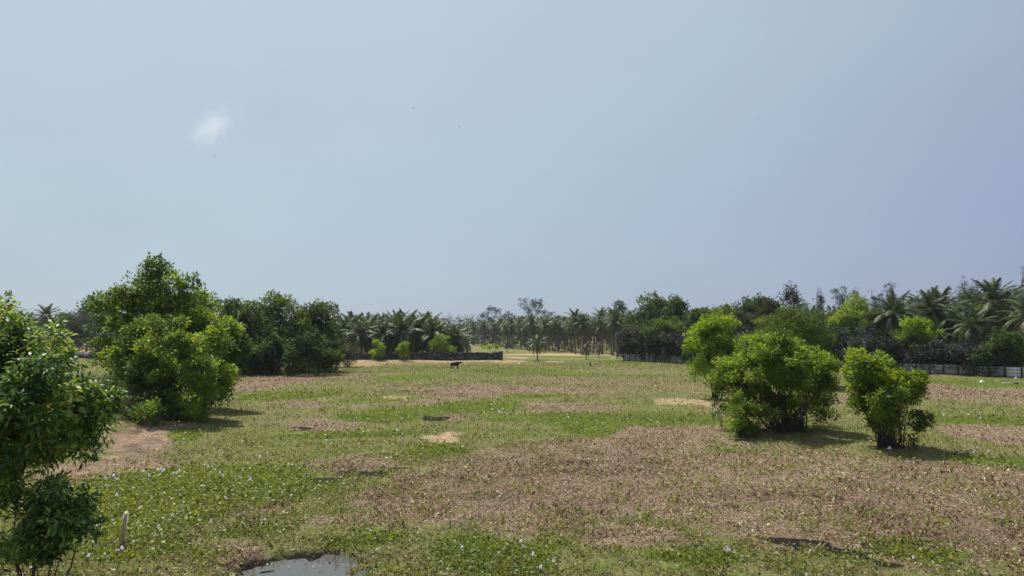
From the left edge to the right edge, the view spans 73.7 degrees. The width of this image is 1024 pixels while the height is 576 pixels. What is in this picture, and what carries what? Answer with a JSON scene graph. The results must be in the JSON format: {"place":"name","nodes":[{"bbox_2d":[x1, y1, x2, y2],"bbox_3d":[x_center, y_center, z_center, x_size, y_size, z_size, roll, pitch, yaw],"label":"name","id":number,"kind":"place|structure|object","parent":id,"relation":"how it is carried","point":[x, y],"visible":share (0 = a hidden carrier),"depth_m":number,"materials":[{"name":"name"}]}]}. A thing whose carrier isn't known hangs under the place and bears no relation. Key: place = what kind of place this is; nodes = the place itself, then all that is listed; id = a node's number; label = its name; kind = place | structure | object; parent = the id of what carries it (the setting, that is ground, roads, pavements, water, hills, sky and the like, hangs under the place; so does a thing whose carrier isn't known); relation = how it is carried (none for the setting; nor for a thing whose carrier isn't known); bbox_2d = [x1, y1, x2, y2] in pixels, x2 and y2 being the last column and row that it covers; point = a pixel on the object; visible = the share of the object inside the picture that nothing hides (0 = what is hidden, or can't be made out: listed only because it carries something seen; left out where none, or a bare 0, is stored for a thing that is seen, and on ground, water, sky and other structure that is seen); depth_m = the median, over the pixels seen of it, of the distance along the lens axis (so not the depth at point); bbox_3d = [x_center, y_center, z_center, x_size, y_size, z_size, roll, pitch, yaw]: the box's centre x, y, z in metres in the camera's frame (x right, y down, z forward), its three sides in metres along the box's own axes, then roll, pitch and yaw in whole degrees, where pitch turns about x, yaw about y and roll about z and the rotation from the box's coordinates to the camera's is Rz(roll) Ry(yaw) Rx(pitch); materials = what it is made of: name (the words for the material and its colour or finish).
{"place":"outdoors","nodes":[
{"label":"outdoors","id":0,"kind":"place"},
{"bbox_2d":[241,554,375,575],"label":"water","id":1,"kind":"structure","parent":0,"point":[294,568],"depth_m":19.36,"materials":[{"name":"grey liquid"}]},
{"bbox_2d":[0,337,1023,575],"bbox_3d":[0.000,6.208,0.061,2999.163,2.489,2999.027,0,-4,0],"label":"ground","id":2,"kind":"structure","parent":0,"point":[131,429],"depth_m":33.90,"materials":[{"name":"soil"}]},
{"bbox_2d":[31,303,59,334],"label":"coconut palm","id":3,"kind":"object","parent":2,"relation":"on","point":[44,319],"visible":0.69,"depth_m":205.23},
{"bbox_2d":[0,466,108,575],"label":"mango sapling","id":4,"kind":"object","parent":2,"relation":"on","point":[48,525],"visible":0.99,"depth_m":12.62,"materials":[{"name":"green plant"}]},
{"bbox_2d":[0,290,131,507],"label":"mango tree","id":5,"kind":"object","parent":2,"relation":"on","point":[42,424],"visible":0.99,"depth_m":13.47,"materials":[{"name":"green plant"}]},
{"bbox_2d":[40,307,99,351],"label":"thorn tree","id":6,"kind":"object","parent":2,"relation":"on","point":[74,328],"visible":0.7,"depth_m":174.01,"materials":[{"name":"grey plant"}]},
{"bbox_2d":[72,310,110,350],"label":"thorn tree","id":7,"kind":"object","parent":2,"relation":"on","point":[91,316],"visible":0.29,"depth_m":184.67,"materials":[{"name":"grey plant"}]},
{"bbox_2d":[118,511,128,549],"bbox_3d":[-11.733,7.363,20.599,0.232,1.220,0.113,0,-4,0],"label":"wooden stake","id":8,"kind":"object","parent":2,"relation":"on","point":[123,529],"visible":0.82,"depth_m":20.57,"materials":[{"name":"grey wood"}]},
{"bbox_2d":[99,375,168,419],"bbox_3d":[-26.438,7.864,47.332,5.189,3.872,3.982,-2,-4,28],"label":"olive shrub","id":9,"kind":"object","parent":2,"relation":"on","point":[132,402],"visible":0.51,"depth_m":47.35,"materials":[{"name":"green plant"}]},
{"bbox_2d":[122,396,167,425],"bbox_3d":[-24.267,8.468,45.334,4.444,2.780,2.547,-4,-5,43],"label":"broadleaf shrub","id":10,"kind":"object","parent":2,"relation":"on","point":[151,406],"visible":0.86,"depth_m":45.06,"materials":[{"name":"green plant"}]},
{"bbox_2d":[75,251,257,385],"bbox_3d":[-30.056,3.829,59.934,16.233,13.519,10.306,0,-4,0],"label":"broadleaf tree","id":11,"kind":"object","parent":2,"relation":"on","point":[154,296],"visible":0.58,"depth_m":57.85,"materials":[{"name":"green plant"}]},
{"bbox_2d":[98,313,239,422],"bbox_3d":[-25.292,6.435,51.110,11.957,9.356,7.260,-2,-5,32],"label":"broadleaf tree","id":12,"kind":"object","parent":2,"relation":"on","point":[165,375],"visible":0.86,"depth_m":49.17,"materials":[{"name":"green plant"}]},
{"bbox_2d":[213,295,288,375],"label":"dense tree","id":13,"kind":"object","parent":2,"relation":"on","point":[246,317],"visible":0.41,"depth_m":110.78,"materials":[{"name":"green plant"}]},
{"bbox_2d":[249,289,316,371],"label":"dense tree","id":14,"kind":"object","parent":2,"relation":"on","point":[277,303],"visible":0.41,"depth_m":119.52,"materials":[{"name":"green plant"}]},
{"bbox_2d":[230,327,345,375],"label":"dense tree","id":15,"kind":"object","parent":2,"relation":"on","point":[294,350],"visible":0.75,"depth_m":108.22,"materials":[{"name":"green plant"}]},
{"bbox_2d":[280,297,347,371],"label":"dense tree","id":16,"kind":"object","parent":2,"relation":"on","point":[321,310],"visible":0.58,"depth_m":120.49,"materials":[{"name":"green plant"}]},
{"bbox_2d":[331,316,363,351],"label":"coconut palm","id":17,"kind":"object","parent":2,"relation":"on","point":[343,326],"visible":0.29,"depth_m":171.03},
{"bbox_2d":[337,342,361,366],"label":"olive shrub","id":18,"kind":"object","parent":2,"relation":"on","point":[351,354],"visible":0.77,"depth_m":136.79,"materials":[{"name":"green plant"}]},
{"bbox_2d":[337,312,368,352],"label":"coconut palm","id":19,"kind":"object","parent":2,"relation":"on","point":[351,315],"visible":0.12,"depth_m":181.35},
{"bbox_2d":[339,319,377,352],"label":"coconut palm","id":20,"kind":"object","parent":2,"relation":"on","point":[360,328],"visible":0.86,"depth_m":163.60,"materials":[{"name":"plant"}]},
{"bbox_2d":[347,315,388,352],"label":"coconut palm","id":21,"kind":"object","parent":2,"relation":"on","point":[371,320],"visible":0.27,"depth_m":168.75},
{"bbox_2d":[368,338,386,360],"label":"roundleaf shrub","id":22,"kind":"object","parent":2,"relation":"on","point":[380,347],"visible":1,"depth_m":152.54,"materials":[{"name":"green plant"}]},
{"bbox_2d":[368,322,400,352],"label":"coconut palm","id":23,"kind":"object","parent":2,"relation":"on","point":[381,330],"visible":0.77,"depth_m":163.04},
{"bbox_2d":[371,317,414,352],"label":"coconut palm","id":24,"kind":"object","parent":2,"relation":"on","point":[385,319],"visible":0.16,"depth_m":169.18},
{"bbox_2d":[395,340,410,360],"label":"roundleaf shrub","id":25,"kind":"object","parent":2,"relation":"on","point":[403,352],"visible":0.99,"depth_m":152.45,"materials":[{"name":"green plant"}]},
{"bbox_2d":[379,311,427,352],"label":"coconut palm","id":26,"kind":"object","parent":2,"relation":"on","point":[402,327],"visible":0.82,"depth_m":162.67,"materials":[{"name":"plant"}]},
{"bbox_2d":[388,308,425,351],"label":"coconut palm","id":27,"kind":"object","parent":2,"relation":"on","point":[402,314],"visible":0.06,"depth_m":180.34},
{"bbox_2d":[401,313,441,351],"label":"coconut palm","id":28,"kind":"object","parent":2,"relation":"on","point":[418,325],"visible":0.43,"depth_m":168.59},
{"bbox_2d":[345,351,502,359],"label":"stone wall","id":29,"kind":"structure","parent":2,"relation":"on","point":[493,355],"depth_m":154.58,"materials":[{"name":"stone"}]},
{"bbox_2d":[409,311,444,351],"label":"coconut palm","id":30,"kind":"object","parent":2,"relation":"on","point":[429,315],"visible":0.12,"depth_m":182.27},
{"bbox_2d":[412,316,454,351],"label":"coconut palm","id":31,"kind":"object","parent":2,"relation":"on","point":[434,327],"visible":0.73,"depth_m":163.35,"materials":[{"name":"plant"}]},
{"bbox_2d":[429,333,457,356],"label":"shrub","id":32,"kind":"object","parent":2,"relation":"on","point":[438,343],"visible":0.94,"depth_m":156.36,"materials":[{"name":"green plant"}]},
{"bbox_2d":[2,304,908,345],"bbox_3d":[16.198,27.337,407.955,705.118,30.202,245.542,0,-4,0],"label":"woodland","id":33,"kind":"object","parent":2,"relation":"on","point":[466,330],"visible":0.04,"depth_m":486.90,"materials":[{"name":"green plant"}]},
{"bbox_2d":[437,324,473,351],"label":"coconut palm","id":34,"kind":"object","parent":2,"relation":"on","point":[457,338],"visible":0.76,"depth_m":162.33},
{"bbox_2d":[460,327,476,351],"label":"coconut palm","id":35,"kind":"object","parent":2,"relation":"on","point":[468,346],"visible":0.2,"depth_m":191.77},
{"bbox_2d":[479,306,508,344],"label":"airy tree","id":36,"kind":"object","parent":2,"relation":"on","point":[482,315],"visible":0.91,"depth_m":441.25,"materials":[{"name":"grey plant"}]},
{"bbox_2d":[0,372,1023,575],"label":"dry hyacinth","id":37,"kind":"object","parent":2,"relation":"on","point":[756,512],"visible":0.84,"depth_m":28.06,"materials":[{"name":"brown plant"}]},
{"bbox_2d":[0,378,1023,575],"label":"water hyacinth","id":38,"kind":"object","parent":2,"relation":"on","point":[184,502],"visible":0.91,"depth_m":24.72,"materials":[{"name":"green plant"}]},
{"bbox_2d":[504,317,519,348],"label":"coconut palm","id":39,"kind":"object","parent":2,"relation":"on","point":[510,325],"visible":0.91,"depth_m":308.62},
{"bbox_2d":[520,313,540,350],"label":"coconut palm","id":40,"kind":"object","parent":2,"relation":"on","point":[532,319],"visible":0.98,"depth_m":272.79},
{"bbox_2d":[517,298,554,318],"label":"airy tree","id":41,"kind":"object","parent":2,"relation":"on","point":[538,311],"visible":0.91,"depth_m":439.85,"materials":[{"name":"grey plant"}]},
{"bbox_2d":[527,334,547,359],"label":"tree","id":42,"kind":"object","parent":2,"relation":"on","point":[537,346],"visible":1,"depth_m":177.22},
{"bbox_2d":[536,318,554,352],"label":"coconut palm","id":43,"kind":"object","parent":2,"relation":"on","point":[544,322],"visible":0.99,"depth_m":248.77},
{"bbox_2d":[548,319,564,351],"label":"coconut palm","id":44,"kind":"object","parent":2,"relation":"on","point":[556,329],"visible":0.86,"depth_m":257.80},
{"bbox_2d":[562,318,577,352],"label":"coconut palm","id":45,"kind":"object","parent":2,"relation":"on","point":[571,333],"visible":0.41,"depth_m":246.31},
{"bbox_2d":[564,308,587,353],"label":"coconut palm","id":46,"kind":"object","parent":2,"relation":"on","point":[574,313],"visible":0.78,"depth_m":228.78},
{"bbox_2d":[572,312,594,354],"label":"coconut palm","id":47,"kind":"object","parent":2,"relation":"on","point":[583,325],"visible":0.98,"depth_m":223.32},
{"bbox_2d":[577,341,593,359],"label":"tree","id":48,"kind":"object","parent":2,"relation":"on","point":[585,349],"visible":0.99,"depth_m":177.30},
{"bbox_2d":[587,320,600,352],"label":"coconut palm","id":49,"kind":"object","parent":2,"relation":"on","point":[592,332],"visible":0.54,"depth_m":244.87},
{"bbox_2d":[590,307,608,353],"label":"coconut palm","id":50,"kind":"object","parent":2,"relation":"on","point":[601,312],"visible":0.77,"depth_m":228.90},
{"bbox_2d":[600,305,624,355],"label":"coconut palm","id":51,"kind":"object","parent":2,"relation":"on","point":[616,310],"visible":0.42,"depth_m":211.74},
{"bbox_2d":[602,309,626,356],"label":"coconut palm","id":52,"kind":"object","parent":2,"relation":"on","point":[615,320],"visible":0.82,"depth_m":206.12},
{"bbox_2d":[612,299,628,343],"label":"airy tree","id":53,"kind":"object","parent":2,"relation":"on","point":[621,307],"visible":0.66,"depth_m":234.08,"materials":[{"name":"grey plant"}]},
{"bbox_2d":[614,328,641,358],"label":"dusty tree","id":54,"kind":"object","parent":2,"relation":"on","point":[626,347],"visible":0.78,"depth_m":171.17,"materials":[{"name":"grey plant"}]},
{"bbox_2d":[629,323,655,361],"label":"dusty tree","id":55,"kind":"object","parent":2,"relation":"on","point":[640,343],"visible":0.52,"depth_m":166.40,"materials":[{"name":"grey plant"}]},
{"bbox_2d":[616,291,691,336],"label":"dense tree","id":56,"kind":"object","parent":2,"relation":"on","point":[674,309],"visible":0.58,"depth_m":177.32,"materials":[{"name":"green plant"}]},
{"bbox_2d":[644,336,671,361],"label":"dusty tree","id":57,"kind":"object","parent":2,"relation":"on","point":[653,342],"visible":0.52,"depth_m":161.66,"materials":[{"name":"grey plant"}]},
{"bbox_2d":[639,317,690,356],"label":"broadleaf tree","id":58,"kind":"object","parent":2,"relation":"on","point":[666,327],"visible":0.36,"depth_m":163.38,"materials":[{"name":"green plant"}]},
{"bbox_2d":[655,330,685,360],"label":"dusty tree","id":59,"kind":"object","parent":2,"relation":"on","point":[668,349],"visible":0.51,"depth_m":158.29,"materials":[{"name":"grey plant"}]},
{"bbox_2d":[674,328,701,362],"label":"dusty tree","id":60,"kind":"object","parent":2,"relation":"on","point":[679,348],"visible":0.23,"depth_m":153.60,"materials":[{"name":"plant"}]},
{"bbox_2d":[682,303,735,333],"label":"broadleaf tree","id":61,"kind":"object","parent":2,"relation":"on","point":[694,315],"visible":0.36,"depth_m":170.18,"materials":[{"name":"green plant"}]},
{"bbox_2d":[681,309,741,399],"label":"roundleaf bush","id":62,"kind":"object","parent":2,"relation":"on","point":[716,345],"visible":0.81,"depth_m":69.35,"materials":[{"name":"green plant"}]},
{"bbox_2d":[708,396,729,428],"bbox_3d":[13.937,8.408,45.901,1.676,2.358,1.119,2,-4,-24],"label":"twig shrub","id":63,"kind":"object","parent":2,"relation":"on","point":[715,402],"visible":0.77,"depth_m":45.89,"materials":[{"name":"green plant"}]},
{"bbox_2d":[721,389,762,437],"bbox_3d":[14.498,7.880,43.105,2.576,3.212,3.230,-1,-4,21],"label":"roundleaf shrub","id":64,"kind":"object","parent":2,"relation":"on","point":[738,408],"visible":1,"depth_m":42.81,"materials":[{"name":"green plant"}]},
{"bbox_2d":[733,325,754,358],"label":"dusty tree","id":65,"kind":"object","parent":2,"relation":"on","point":[745,332],"depth_m":142.25,"materials":[{"name":"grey plant"}]},
{"bbox_2d":[726,308,764,332],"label":"brown tree","id":66,"kind":"object","parent":2,"relation":"on","point":[739,316],"visible":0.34,"depth_m":150.05,"materials":[{"name":"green plant"}]},
{"bbox_2d":[732,419,764,437],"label":"shrub","id":67,"kind":"object","parent":2,"relation":"on","point":[753,432],"visible":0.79,"depth_m":42.89,"materials":[{"name":"green plant"}]},
{"bbox_2d":[733,291,774,325],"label":"broadleaf tree","id":68,"kind":"object","parent":2,"relation":"on","point":[750,305],"visible":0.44,"depth_m":182.60,"materials":[{"name":"green plant"}]},
{"bbox_2d":[754,298,783,324],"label":"brown tree","id":69,"kind":"object","parent":2,"relation":"on","point":[772,306],"visible":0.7,"depth_m":139.22,"materials":[{"name":"green plant"}]},
{"bbox_2d":[703,327,842,433],"bbox_3d":[18.236,6.293,45.689,8.899,7.460,6.620,2,-4,-21],"label":"roundleaf bush","id":70,"kind":"object","parent":2,"relation":"on","point":[782,365],"visible":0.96,"depth_m":44.28,"materials":[{"name":"green plant"}]},
{"bbox_2d":[775,280,806,309],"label":"airy tree","id":71,"kind":"object","parent":2,"relation":"on","point":[794,298],"visible":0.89,"depth_m":184.84,"materials":[{"name":"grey plant"}]},
{"bbox_2d":[751,298,842,373],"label":"broadleaf tree","id":72,"kind":"object","parent":2,"relation":"on","point":[792,320],"visible":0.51,"depth_m":82.61,"materials":[{"name":"green plant"}]},
{"bbox_2d":[814,287,825,312],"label":"casuarina tree","id":73,"kind":"object","parent":2,"relation":"on","point":[821,300],"visible":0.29,"depth_m":189.91,"materials":[{"name":"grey plant"}]},
{"bbox_2d":[804,312,837,350],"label":"broadleaf tree","id":74,"kind":"object","parent":2,"relation":"on","point":[829,313],"visible":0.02,"depth_m":138.72,"materials":[{"name":"green plant"}]},
{"bbox_2d":[623,354,1023,377],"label":"panel fence","id":75,"kind":"object","parent":2,"relation":"on","point":[1005,371],"visible":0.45,"depth_m":111.64,"materials":[{"name":"concrete"}]},
{"bbox_2d":[812,324,850,363],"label":"dusty tree","id":76,"kind":"object","parent":2,"relation":"on","point":[836,329],"visible":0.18,"depth_m":126.68,"materials":[{"name":"grey plant"}]},
{"bbox_2d":[829,285,849,311],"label":"casuarina tree","id":77,"kind":"object","parent":2,"relation":"on","point":[837,296],"visible":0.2,"depth_m":179.93,"materials":[{"name":"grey plant"}]},
{"bbox_2d":[825,292,869,337],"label":"flat topped tree","id":78,"kind":"object","parent":2,"relation":"on","point":[852,309],"visible":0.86,"depth_m":133.78,"materials":[{"name":"green plant"}]},
{"bbox_2d":[826,321,885,365],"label":"dusty tree","id":79,"kind":"object","parent":2,"relation":"on","point":[840,349],"visible":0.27,"depth_m":124.50,"materials":[{"name":"grey plant"}]},
{"bbox_2d":[841,333,900,359],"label":"dusty tree","id":80,"kind":"object","parent":2,"relation":"on","point":[858,341],"visible":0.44,"depth_m":120.72,"materials":[{"name":"grey plant"}]},
{"bbox_2d":[852,307,892,337],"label":"broadleaf tree","id":81,"kind":"object","parent":2,"relation":"on","point":[870,319],"visible":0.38,"depth_m":127.26,"materials":[{"name":"green plant"}]},
{"bbox_2d":[839,345,931,448],"bbox_3d":[21.264,6.222,39.099,5.393,5.868,4.636,1,-4,-21],"label":"roundleaf bush","id":82,"kind":"object","parent":2,"relation":"on","point":[876,395],"visible":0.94,"depth_m":38.30,"materials":[{"name":"green plant"}]},
{"bbox_2d":[875,281,898,311],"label":"casuarina tree","id":83,"kind":"object","parent":2,"relation":"on","point":[892,287],"visible":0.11,"depth_m":172.14,"materials":[{"name":"grey plant"}]},
{"bbox_2d":[864,290,925,337],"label":"coconut palm","id":84,"kind":"object","parent":2,"relation":"on","point":[895,304],"visible":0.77,"depth_m":124.58,"materials":[{"name":"plant"}]},
{"bbox_2d":[871,333,923,370],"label":"dusty tree","id":85,"kind":"object","parent":2,"relation":"on","point":[894,347],"visible":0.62,"depth_m":117.24,"materials":[{"name":"grey plant"}]},
{"bbox_2d":[879,367,931,448],"bbox_3d":[22.180,6.791,38.517,2.657,4.681,2.060,2,-4,-27],"label":"lime shrub","id":86,"kind":"object","parent":2,"relation":"on","point":[894,378],"visible":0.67,"depth_m":38.40,"materials":[{"name":"green plant"}]},
{"bbox_2d":[891,314,944,357],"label":"umbrella tree","id":87,"kind":"object","parent":2,"relation":"on","point":[920,324],"visible":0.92,"depth_m":118.08,"materials":[{"name":"green plant"}]},
{"bbox_2d":[902,408,937,449],"bbox_3d":[22.781,7.886,38.042,1.514,2.497,1.777,4,-5,-43],"label":"bush","id":88,"kind":"object","parent":2,"relation":"on","point":[923,419],"visible":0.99,"depth_m":37.99,"materials":[{"name":"green plant"}]},
{"bbox_2d":[902,342,945,369],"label":"dusty tree","id":89,"kind":"object","parent":2,"relation":"on","point":[921,354],"visible":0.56,"depth_m":114.02,"materials":[{"name":"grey plant"}]},
{"bbox_2d":[901,285,960,338],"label":"coconut palm","id":90,"kind":"object","parent":2,"relation":"on","point":[928,303],"visible":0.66,"depth_m":126.30,"materials":[{"name":"plant"}]},
{"bbox_2d":[916,319,955,344],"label":"coconut palm","id":91,"kind":"object","parent":2,"relation":"on","point":[940,325],"visible":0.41,"depth_m":119.51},
{"bbox_2d":[912,286,969,329],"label":"coconut palm","id":92,"kind":"object","parent":2,"relation":"on","point":[946,298],"visible":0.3,"depth_m":130.43,"materials":[{"name":"plant"}]},
{"bbox_2d":[919,337,965,372],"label":"dusty tree","id":93,"kind":"object","parent":2,"relation":"on","point":[939,347],"visible":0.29,"depth_m":112.79,"materials":[{"name":"grey plant"}]},
{"bbox_2d":[938,318,968,344],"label":"coconut palm","id":94,"kind":"object","parent":2,"relation":"on","point":[951,325],"visible":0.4,"depth_m":123.47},
{"bbox_2d":[950,276,978,303],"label":"casuarina tree","id":95,"kind":"object","parent":2,"relation":"on","point":[964,285],"visible":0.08,"depth_m":170.25,"materials":[{"name":"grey plant"}]},
{"bbox_2d":[938,338,991,375],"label":"dusty tree","id":96,"kind":"object","parent":2,"relation":"on","point":[956,352],"visible":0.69,"depth_m":109.09,"materials":[{"name":"grey plant"}]},
{"bbox_2d":[938,287,995,326],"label":"coconut palm","id":97,"kind":"object","parent":2,"relation":"on","point":[967,296],"visible":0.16,"depth_m":136.23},
{"bbox_2d":[943,305,997,343],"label":"coconut palm","id":98,"kind":"object","parent":2,"relation":"on","point":[972,332],"visible":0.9,"depth_m":111.60,"materials":[{"name":"plant"}]},
{"bbox_2d":[957,309,988,341],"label":"coconut palm","id":99,"kind":"object","parent":2,"relation":"on","point":[983,330],"visible":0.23,"depth_m":125.16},
{"bbox_2d":[956,277,1023,334],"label":"coconut palm","id":100,"kind":"object","parent":2,"relation":"on","point":[991,288],"visible":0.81,"depth_m":121.77,"materials":[{"name":"plant"}]},
{"bbox_2d":[966,343,1020,370],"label":"dusty tree","id":101,"kind":"object","parent":2,"relation":"on","point":[1000,364],"visible":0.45,"depth_m":106.59,"materials":[{"name":"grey plant"}]},
{"bbox_2d":[968,325,1023,375],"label":"dense tree","id":102,"kind":"object","parent":2,"relation":"on","point":[1015,348],"visible":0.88,"depth_m":105.21,"materials":[{"name":"green plant"}]},
{"bbox_2d":[996,296,1023,340],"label":"coconut palm","id":103,"kind":"object","parent":2,"relation":"on","point":[1020,311],"visible":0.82,"depth_m":112.98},
{"bbox_2d":[996,284,1023,366],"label":"coconut palm","id":104,"kind":"object","parent":2,"relation":"on","point":[1007,297],"visible":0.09,"depth_m":139.94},
{"bbox_2d":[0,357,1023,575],"bbox_3d":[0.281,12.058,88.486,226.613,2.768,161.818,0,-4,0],"label":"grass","id":105,"kind":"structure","parent":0,"point":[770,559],"depth_m":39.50,"materials":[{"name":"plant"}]},
{"bbox_2d":[0,0,1023,337],"label":"sky","id":106,"kind":"structure","parent":0,"point":[611,151],"materials":[{"name":"blue"}]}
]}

